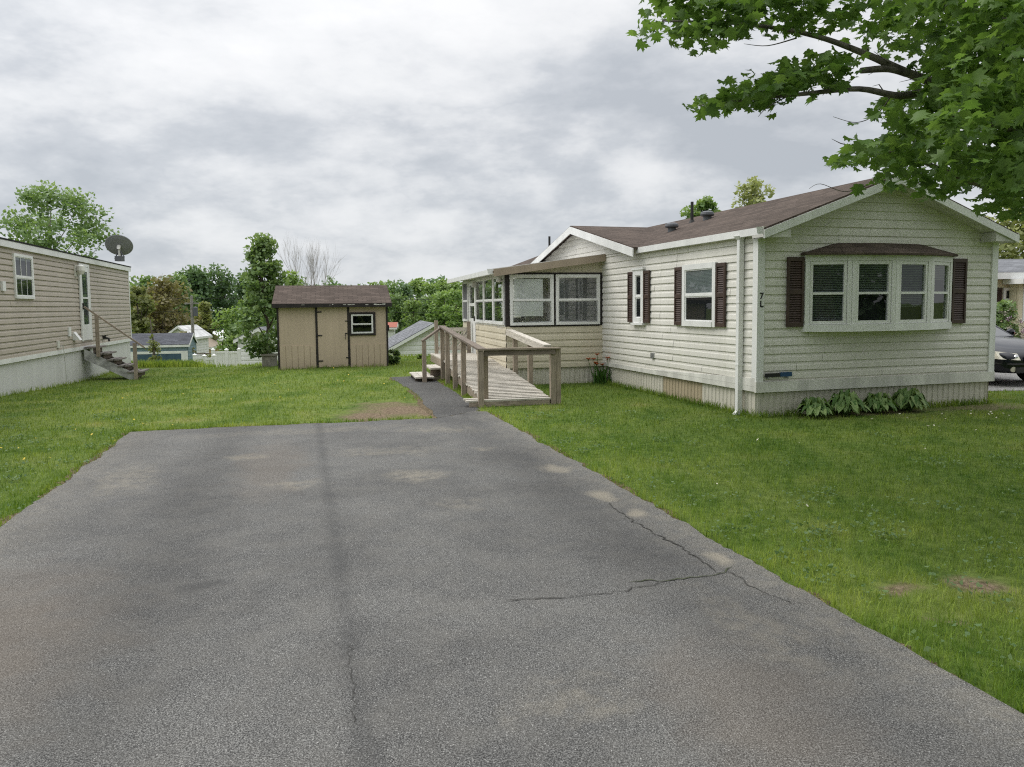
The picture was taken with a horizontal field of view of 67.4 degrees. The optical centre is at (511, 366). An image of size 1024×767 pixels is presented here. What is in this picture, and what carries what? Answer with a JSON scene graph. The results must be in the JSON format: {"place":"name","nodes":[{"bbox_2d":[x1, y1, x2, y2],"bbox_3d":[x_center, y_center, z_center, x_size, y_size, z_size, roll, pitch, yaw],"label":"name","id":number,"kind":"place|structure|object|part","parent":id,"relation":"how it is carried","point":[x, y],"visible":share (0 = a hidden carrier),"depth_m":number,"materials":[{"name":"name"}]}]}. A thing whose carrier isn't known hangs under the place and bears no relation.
{"place":"outdoors","nodes":[
{"label":"outdoors","id":0,"kind":"place"},
{"bbox_2d":[390,376,479,417],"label":"path","id":1,"kind":"structure","parent":0,"point":[440,400],"depth_m":14.33,"materials":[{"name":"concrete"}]},
{"bbox_2d":[0,411,1023,766],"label":"driveway","id":2,"kind":"structure","parent":0,"point":[476,589],"depth_m":4.03,"materials":[{"name":"grey asphalt"}]},
{"bbox_2d":[0,314,1023,713],"bbox_3d":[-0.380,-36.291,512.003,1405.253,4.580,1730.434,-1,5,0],"label":"lawn","id":3,"kind":"structure","parent":0,"point":[392,408],"depth_m":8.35,"materials":[{"name":"plant"}]},
{"bbox_2d":[0,180,122,257],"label":"birch tree","id":4,"kind":"object","parent":3,"relation":"on","point":[82,233],"visible":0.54,"depth_m":33.04,"materials":[{"name":"green plant"}]},
{"bbox_2d":[0,237,131,396],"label":"mobile home","id":5,"kind":"object","parent":3,"relation":"on","point":[47,326],"visible":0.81,"depth_m":19.24,"materials":[{"name":"beige plastic"}]},
{"bbox_2d":[11,253,34,298],"bbox_3d":[-10.920,-1.999,17.171,0.073,0.980,1.150,-2,5,-14],"label":"window","id":6,"kind":"structure","parent":5,"relation":"in","point":[23,270],"depth_m":17.14,"materials":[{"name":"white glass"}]},
{"bbox_2d":[80,267,91,339],"bbox_3d":[-12.050,-1.772,21.726,0.066,2.055,0.810,-2,5,-14],"label":"door","id":7,"kind":"structure","parent":5,"relation":"in","point":[85,293],"depth_m":21.80,"materials":[{"name":"white glass"}]},
{"bbox_2d":[105,235,132,260],"bbox_3d":[-11.819,-3.545,23.104,0.750,0.769,0.537,-1,5,0],"label":"satellite dish","id":8,"kind":"object","parent":5,"relation":"on","point":[119,245],"visible":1,"depth_m":23.04,"materials":[{"name":"grey plastic"}]},
{"bbox_2d":[84,306,148,379],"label":"wooden steps","id":9,"kind":"structure","parent":3,"relation":"on","point":[98,356],"depth_m":21.67,"materials":[{"name":"grey wood"}]},
{"bbox_2d":[129,275,157,330],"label":"background tree","id":10,"kind":"object","parent":3,"relation":"on","point":[143,281],"visible":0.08,"depth_m":87.00,"materials":[{"name":"green plant"}]},
{"bbox_2d":[130,286,158,333],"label":"olive tree","id":11,"kind":"object","parent":3,"relation":"on","point":[140,322],"visible":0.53,"depth_m":49.63,"materials":[{"name":"green plant"}]},
{"bbox_2d":[145,320,161,361],"bbox_3d":[-18.753,-0.244,40.196,0.887,4.333,1.013,-1,5,0],"label":"sapling","id":12,"kind":"object","parent":3,"relation":"on","point":[152,349],"visible":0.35,"depth_m":39.99,"materials":[{"name":"green plant"}]},
{"bbox_2d":[130,333,198,361],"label":"blue garage","id":13,"kind":"structure","parent":3,"relation":"on","point":[177,346],"depth_m":44.64,"materials":[{"name":"grey"}]},
{"bbox_2d":[137,353,180,361],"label":"door","id":14,"kind":"structure","parent":13,"relation":"in","point":[177,356],"depth_m":44.44,"materials":[{"name":"blue paint"}]},
{"bbox_2d":[131,273,201,332],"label":"red maple tree","id":15,"kind":"object","parent":3,"relation":"on","point":[163,295],"visible":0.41,"depth_m":61.28,"materials":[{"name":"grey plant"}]},
{"bbox_2d":[161,271,198,327],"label":"background tree","id":16,"kind":"object","parent":3,"relation":"on","point":[175,276],"visible":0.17,"depth_m":83.40,"materials":[{"name":"green plant"}]},
{"bbox_2d":[168,325,212,356],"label":"white house","id":17,"kind":"structure","parent":3,"relation":"on","point":[202,336],"depth_m":59.82,"materials":[{"name":"metal"}]},
{"bbox_2d":[184,296,198,334],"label":"utility pole","id":18,"kind":"object","parent":3,"relation":"on","point":[194,311],"visible":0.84,"depth_m":53.76,"materials":[{"name":"grey wood"}]},
{"bbox_2d":[178,298,428,299],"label":"utility wire","id":19,"kind":"object","parent":18,"relation":"attached to","point":[242,298],"visible":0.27,"depth_m":53.88,"materials":[{"name":"black metal"}]},
{"bbox_2d":[165,310,501,312],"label":"utility wire","id":20,"kind":"object","parent":18,"relation":"attached to","point":[388,312],"visible":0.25,"depth_m":53.97,"materials":[{"name":"black metal"}]},
{"bbox_2d":[176,264,221,328],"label":"background tree","id":21,"kind":"object","parent":3,"relation":"on","point":[197,279],"visible":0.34,"depth_m":90.74,"materials":[{"name":"green plant"}]},
{"bbox_2d":[0,367,405,458],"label":"dandelion flowers","id":22,"kind":"object","parent":3,"relation":"on","point":[188,416],"visible":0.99,"depth_m":12.80,"materials":[{"name":"yellow plant"}]},
{"bbox_2d":[193,353,215,364],"bbox_3d":[-12.513,0.267,31.308,0.960,1.619,0.222,-3,5,-33],"label":"vinyl fence","id":23,"kind":"object","parent":3,"relation":"on","point":[203,357],"visible":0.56,"depth_m":31.21,"materials":[{"name":"white plastic"}]},
{"bbox_2d":[194,301,219,339],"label":"background tree","id":24,"kind":"object","parent":3,"relation":"on","point":[205,322],"visible":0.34,"depth_m":71.44,"materials":[{"name":"green plant"}]},
{"bbox_2d":[208,338,221,357],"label":"yellow house","id":25,"kind":"structure","parent":3,"relation":"on","point":[212,343],"depth_m":70.32,"materials":[{"name":"beige"}]},
{"bbox_2d":[205,262,242,328],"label":"background tree","id":26,"kind":"object","parent":3,"relation":"on","point":[223,283],"visible":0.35,"depth_m":93.67,"materials":[{"name":"green plant"}]},
{"bbox_2d":[211,348,240,366],"bbox_3d":[-12.371,-0.014,33.288,1.260,1.587,0.216,-2,5,-22],"label":"vinyl fence","id":27,"kind":"object","parent":3,"relation":"on","point":[226,357],"visible":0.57,"depth_m":33.23,"materials":[{"name":"white plastic"}]},
{"bbox_2d":[213,330,238,349],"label":"ranch house","id":28,"kind":"structure","parent":3,"relation":"on","point":[220,340],"depth_m":78.42,"materials":[{"name":"white metal"}]},
{"bbox_2d":[210,306,254,350],"bbox_3d":[-13.236,-0.636,37.055,2.010,4.576,2.421,3,6,37],"label":"bush","id":29,"kind":"object","parent":3,"relation":"on","point":[230,345],"visible":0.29,"depth_m":36.53,"materials":[{"name":"green plant"}]},
{"bbox_2d":[231,268,261,331],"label":"background tree","id":30,"kind":"object","parent":3,"relation":"on","point":[239,289],"visible":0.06,"depth_m":90.97,"materials":[{"name":"green plant"}]},
{"bbox_2d":[233,326,277,364],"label":"white outbuilding","id":31,"kind":"structure","parent":3,"relation":"on","point":[245,357],"depth_m":33.88,"materials":[{"name":"grey"}]},
{"bbox_2d":[227,232,291,358],"bbox_3d":[-7.929,-1.977,24.490,1.996,4.576,2.191,-1,5,0],"label":"young maple tree","id":32,"kind":"object","parent":3,"relation":"on","point":[259,253],"visible":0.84,"depth_m":24.20,"materials":[{"name":"green plant"}]},
{"bbox_2d":[254,280,276,327],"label":"background tree","id":33,"kind":"object","parent":3,"relation":"on","point":[265,323],"visible":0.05,"depth_m":88.44,"materials":[{"name":"green plant"}]},
{"bbox_2d":[260,353,277,366],"bbox_3d":[-7.653,-0.143,24.257,0.440,0.500,0.400,-1,5,0],"label":"concrete block","id":34,"kind":"object","parent":3,"relation":"on","point":[269,359],"depth_m":24.09,"materials":[{"name":"grey concrete"}]},
{"bbox_2d":[283,270,302,285],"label":"background tree","id":35,"kind":"object","parent":3,"relation":"on","point":[293,278],"visible":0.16,"depth_m":41.57,"materials":[{"name":"green plant"}]},
{"bbox_2d":[277,231,345,285],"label":"bare tree","id":36,"kind":"object","parent":3,"relation":"on","point":[310,265],"visible":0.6,"depth_m":45.72,"materials":[{"name":"grey plant"}]},
{"bbox_2d":[272,285,391,369],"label":"garden shed","id":37,"kind":"structure","parent":3,"relation":"on","point":[334,325],"depth_m":21.78,"materials":[{"name":"beige wood"}]},
{"bbox_2d":[315,307,348,366],"bbox_3d":[-5.067,-0.830,21.730,0.920,1.710,0.068,-2,5,-13],"label":"door","id":38,"kind":"structure","parent":37,"relation":"in","point":[332,321],"depth_m":21.74,"materials":[{"name":"beige wood"}]},
{"bbox_2d":[351,314,372,333],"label":"window","id":39,"kind":"structure","parent":37,"relation":"in","point":[360,323],"depth_m":21.89,"materials":[{"name":"white glass"}]},
{"bbox_2d":[367,280,387,286],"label":"tree","id":40,"kind":"object","parent":3,"relation":"on","point":[375,283],"visible":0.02,"depth_m":104.29,"materials":[{"name":"green plant"}]},
{"bbox_2d":[388,322,398,337],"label":"red roofed house","id":41,"kind":"structure","parent":3,"relation":"on","point":[393,326],"depth_m":55.08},
{"bbox_2d":[389,349,400,364],"bbox_3d":[-3.508,-0.134,22.684,0.442,0.782,0.418,-4,5,-34],"label":"bush","id":42,"kind":"object","parent":3,"relation":"on","point":[394,358],"visible":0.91,"depth_m":22.62,"materials":[{"name":"green plant"}]},
{"bbox_2d":[383,279,408,325],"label":"tree","id":43,"kind":"object","parent":3,"relation":"on","point":[391,289],"visible":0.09,"depth_m":94.02,"materials":[{"name":"green plant"}]},
{"bbox_2d":[388,292,409,333],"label":"tree","id":44,"kind":"object","parent":3,"relation":"on","point":[398,305],"visible":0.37,"depth_m":77.31,"materials":[{"name":"green plant"}]},
{"bbox_2d":[391,282,415,328],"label":"tree","id":45,"kind":"object","parent":3,"relation":"on","point":[405,290],"visible":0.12,"depth_m":89.11,"materials":[{"name":"green plant"}]},
{"bbox_2d":[400,298,423,330],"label":"tree","id":46,"kind":"object","parent":3,"relation":"on","point":[412,305],"visible":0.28,"depth_m":73.54,"materials":[{"name":"green plant"}]},
{"bbox_2d":[407,277,428,314],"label":"tree","id":47,"kind":"object","parent":3,"relation":"on","point":[417,282],"visible":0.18,"depth_m":96.85,"materials":[{"name":"green plant"}]},
{"bbox_2d":[388,320,460,355],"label":"white garage","id":48,"kind":"structure","parent":3,"relation":"on","point":[407,340],"depth_m":34.49,"materials":[{"name":"grey"}]},
{"bbox_2d":[416,282,441,319],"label":"tree","id":49,"kind":"object","parent":3,"relation":"on","point":[426,290],"visible":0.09,"depth_m":91.14,"materials":[{"name":"green plant"}]},
{"bbox_2d":[132,274,727,326],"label":"woods","id":50,"kind":"object","parent":3,"relation":"on","point":[431,281],"depth_m":124.70,"materials":[{"name":"green plant"}]},
{"bbox_2d":[415,294,447,321],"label":"tree","id":51,"kind":"object","parent":3,"relation":"on","point":[424,307],"visible":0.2,"depth_m":77.19,"materials":[{"name":"green plant"}]},
{"bbox_2d":[389,377,479,417],"bbox_3d":[-1.591,0.527,15.256,1.093,0.020,7.318,-2,5,-15],"label":"path soil edge","id":52,"kind":"object","parent":3,"relation":"on","point":[423,406],"visible":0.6,"depth_m":13.36,"materials":[{"name":"brown soil"}]},
{"bbox_2d":[424,290,453,327],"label":"tree","id":53,"kind":"object","parent":3,"relation":"on","point":[441,296],"visible":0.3,"depth_m":75.45,"materials":[{"name":"green plant"}]},
{"bbox_2d":[435,278,449,303],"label":"tree","id":54,"kind":"object","parent":3,"relation":"on","point":[441,283],"visible":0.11,"depth_m":95.07,"materials":[{"name":"green plant"}]},
{"bbox_2d":[442,288,462,333],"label":"tree","id":55,"kind":"object","parent":3,"relation":"on","point":[453,310],"visible":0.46,"depth_m":71.49,"materials":[{"name":"green plant"}]},
{"bbox_2d":[443,282,461,326],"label":"tree","id":56,"kind":"object","parent":3,"relation":"on","point":[455,286],"visible":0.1,"depth_m":91.05,"materials":[{"name":"green plant"}]},
{"bbox_2d":[1,411,955,675],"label":"driveway soil edge","id":57,"kind":"object","parent":3,"relation":"on","point":[497,417],"visible":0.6,"depth_m":7.22,"materials":[{"name":"brown soil"}]},
{"bbox_2d":[409,320,560,407],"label":"wheelchair ramp","id":58,"kind":"structure","parent":3,"relation":"on","point":[481,377],"depth_m":14.54,"materials":[{"name":"grey wood"}]},
{"bbox_2d":[488,286,491,317],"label":"tree","id":59,"kind":"object","parent":3,"relation":"on","point":[489,293],"visible":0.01,"depth_m":93.29,"materials":[{"name":"green plant"}]},
{"bbox_2d":[488,285,501,318],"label":"tree","id":60,"kind":"object","parent":3,"relation":"on","point":[490,297],"visible":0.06,"depth_m":98.78,"materials":[{"name":"green plant"}]},
{"bbox_2d":[0,408,1023,686],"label":"clover","id":61,"kind":"object","parent":3,"relation":"on","point":[926,648],"visible":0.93,"depth_m":5.99,"materials":[{"name":"green plant"}]},
{"bbox_2d":[447,254,605,383],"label":"sunroom","id":62,"kind":"structure","parent":3,"relation":"on","point":[579,294],"depth_m":16.60,"materials":[{"name":"beige plastic"}]},
{"bbox_2d":[462,281,468,320],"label":"window","id":63,"kind":"structure","parent":62,"relation":"in","point":[465,291],"depth_m":21.10,"materials":[{"name":"glass"}]},
{"bbox_2d":[468,281,475,353],"bbox_3d":[-1.046,-1.289,20.218,0.080,1.900,0.930,-2,5,-13],"label":"door","id":64,"kind":"structure","parent":62,"relation":"in","point":[471,289],"depth_m":20.20,"materials":[{"name":"white glass"}]},
{"bbox_2d":[474,278,482,322],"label":"window","id":65,"kind":"structure","parent":62,"relation":"in","point":[479,282],"depth_m":19.15,"materials":[{"name":"white glass"}]},
{"bbox_2d":[483,276,492,323],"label":"window","id":66,"kind":"structure","parent":62,"relation":"in","point":[485,280],"depth_m":18.24,"materials":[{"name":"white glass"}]},
{"bbox_2d":[488,282,491,319],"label":"window","id":67,"kind":"structure","parent":62,"relation":"in","point":[489,283],"depth_m":21.83,"materials":[{"name":"white glass"}]},
{"bbox_2d":[492,275,504,324],"bbox_3d":[-0.300,-1.462,16.897,0.050,1.086,1.125,-2,5,-13],"label":"window","id":68,"kind":"structure","parent":62,"relation":"in","point":[503,276],"depth_m":16.85,"materials":[{"name":"white glass"}]},
{"bbox_2d":[495,282,523,319],"bbox_3d":[-0.071,-1.865,21.991,0.800,1.086,0.073,-2,5,-13],"label":"window","id":69,"kind":"structure","parent":62,"relation":"in","point":[496,283],"depth_m":21.90,"materials":[{"name":"white glass"}]},
{"bbox_2d":[510,274,553,325],"bbox_3d":[0.426,-1.412,16.359,0.960,1.076,0.050,-2,5,-13],"label":"window","id":70,"kind":"structure","parent":62,"relation":"in","point":[520,305],"depth_m":16.35,"materials":[{"name":"white glass"}]},
{"bbox_2d":[525,313,546,321],"bbox_3d":[0.632,-0.719,18.223,0.540,1.080,0.505,-2,5,-13],"label":"porch chair","id":71,"kind":"object","parent":62,"relation":"in","point":[538,318],"visible":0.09,"depth_m":18.41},
{"bbox_2d":[555,274,599,324],"bbox_3d":[1.427,-1.441,16.590,0.995,1.076,0.050,-2,5,-13],"label":"window","id":72,"kind":"structure","parent":62,"relation":"in","point":[576,294],"depth_m":16.59,"materials":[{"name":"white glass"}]},
{"bbox_2d":[586,353,611,384],"bbox_3d":[1.951,0.049,16.594,0.705,0.661,0.539,-2,5,-22],"label":"lily plant","id":73,"kind":"object","parent":3,"relation":"on","point":[600,376],"visible":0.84,"depth_m":16.52,"materials":[{"name":"green plant"}]},
{"bbox_2d":[679,195,720,218],"bbox_3d":[7.531,-3.290,29.945,1.674,6.634,1.750,4,6,44],"label":"background tree","id":74,"kind":"object","parent":3,"relation":"on","point":[704,203],"visible":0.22,"depth_m":29.59,"materials":[{"name":"green plant"}]},
{"bbox_2d":[731,176,775,207],"bbox_3d":[9.623,-4.052,30.848,2.051,7.102,2.229,-1,5,0],"label":"pale tree","id":75,"kind":"object","parent":3,"relation":"on","point":[751,195],"visible":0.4,"depth_m":30.35,"materials":[{"name":"green plant"}]},
{"bbox_2d":[501,174,1019,415],"bbox_3d":[3.789,-1.590,18.363,4.893,4.110,14.250,-2,5,-17],"label":"mobile home","id":76,"kind":"object","parent":3,"relation":"on","point":[826,293],"visible":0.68,"depth_m":12.14,"materials":[{"name":"white plastic"}]},
{"bbox_2d":[525,292,537,317],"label":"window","id":77,"kind":"structure","parent":76,"relation":"in","point":[526,293],"depth_m":21.28,"materials":[{"name":"glass"}]},
{"bbox_2d":[563,309,579,320],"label":"window","id":78,"kind":"structure","parent":76,"relation":"in","point":[567,314],"depth_m":18.53,"materials":[{"name":"glass"}]},
{"bbox_2d":[633,269,644,322],"bbox_3d":[2.477,-1.362,15.003,0.073,1.030,0.440,-2,5,-17],"label":"window","id":79,"kind":"structure","parent":76,"relation":"in","point":[637,274],"depth_m":15.02,"materials":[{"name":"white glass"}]},
{"bbox_2d":[681,262,717,326],"bbox_3d":[3.133,-1.191,12.867,0.073,1.050,1.060,-2,5,-17],"label":"window","id":80,"kind":"structure","parent":76,"relation":"in","point":[698,280],"depth_m":12.86,"materials":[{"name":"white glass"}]},
{"bbox_2d":[765,372,791,378],"bbox_3d":[3.980,0.136,11.503,0.460,0.090,0.070,-2,5,-17],"label":"snow brush","id":81,"kind":"object","parent":76,"relation":"on","point":[781,374],"visible":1,"depth_m":11.48,"materials":[{"name":"blue plastic"}]},
{"bbox_2d":[800,243,957,331],"bbox_3d":[5.776,-1.228,11.771,2.900,1.360,0.465,-2,5,-17],"label":"bay window","id":82,"kind":"structure","parent":76,"relation":"in","point":[849,287],"depth_m":11.63,"materials":[{"name":"white glass"}]},
{"bbox_2d":[596,410,1003,506],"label":"fallen petals","id":83,"kind":"object","parent":3,"relation":"on","point":[907,417],"visible":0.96,"depth_m":11.04,"materials":[{"name":"plant"}]},
{"bbox_2d":[793,397,834,416],"bbox_3d":[4.526,0.622,11.421,0.610,0.374,0.581,-3,5,-27],"label":"hosta plant","id":84,"kind":"object","parent":3,"relation":"on","point":[814,406],"visible":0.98,"depth_m":11.31,"materials":[{"name":"green plant"}]},
{"bbox_2d":[626,0,1023,221],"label":"maple tree","id":85,"kind":"object","parent":3,"relation":"on","point":[967,93],"visible":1,"depth_m":5.15,"materials":[{"name":"green plant"}]},
{"bbox_2d":[827,389,870,414],"bbox_3d":[5.048,0.568,11.614,0.654,0.440,0.621,-3,5,-31],"label":"hosta plant","id":86,"kind":"object","parent":3,"relation":"on","point":[846,402],"visible":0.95,"depth_m":11.46,"materials":[{"name":"green plant"}]},
{"bbox_2d":[861,392,899,412],"bbox_3d":[5.637,0.570,11.809,0.549,0.392,0.559,3,6,37],"label":"hosta plant","id":87,"kind":"object","parent":3,"relation":"on","point":[878,402],"visible":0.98,"depth_m":11.69,"materials":[{"name":"green plant"}]},
{"bbox_2d":[889,387,929,410],"bbox_3d":[6.155,0.534,11.973,0.661,0.428,0.686,-1,5,0],"label":"hosta plant","id":88,"kind":"object","parent":3,"relation":"on","point":[906,400],"visible":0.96,"depth_m":11.79,"materials":[{"name":"green plant"}]},
{"bbox_2d":[985,207,1023,258],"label":"deciduous tree","id":89,"kind":"object","parent":3,"relation":"on","point":[1012,251],"visible":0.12,"depth_m":34.69,"materials":[{"name":"green plant"}]},
{"bbox_2d":[996,299,1023,337],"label":"lilac bush","id":90,"kind":"object","parent":3,"relation":"on","point":[1004,312],"visible":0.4,"depth_m":20.77,"materials":[{"name":"green plant"}]},
{"bbox_2d":[997,259,1023,338],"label":"yellow mobile home","id":91,"kind":"object","parent":3,"relation":"on","point":[1010,284],"visible":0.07,"depth_m":23.79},
{"bbox_2d":[1002,288,1009,300],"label":"window","id":92,"kind":"structure","parent":91,"relation":"in","point":[1005,290],"depth_m":23.94,"materials":[{"name":"white glass"}]},
{"bbox_2d":[1022,285,1023,320],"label":"window","id":93,"kind":"structure","parent":91,"relation":"in","point":[1023,285],"depth_m":23.65,"materials":[{"name":"white glass"}]},
{"bbox_2d":[0,0,1023,310],"label":"sky","id":94,"kind":"structure","parent":0,"point":[427,139],"materials":[{"name":"grey"}]},
{"bbox_2d":[988,373,1023,390],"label":"side lane","id":95,"kind":"structure","parent":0,"point":[1006,381],"depth_m":15.72,"materials":[{"name":"grey asphalt"}]},
{"bbox_2d":[994,326,1023,380],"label":"parked car","id":96,"kind":"object","parent":95,"relation":"on","point":[1009,352],"visible":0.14,"depth_m":15.08,"materials":[{"name":"black paint"}]},
{"bbox_3d":[9.693,-0.974,17.523,1.540,0.490,2.830,-2,5,-13],"label":"window glass","id":97,"kind":"part","parent":96,"relation":"part of","materials":[{"name":"glass"}]}
]}

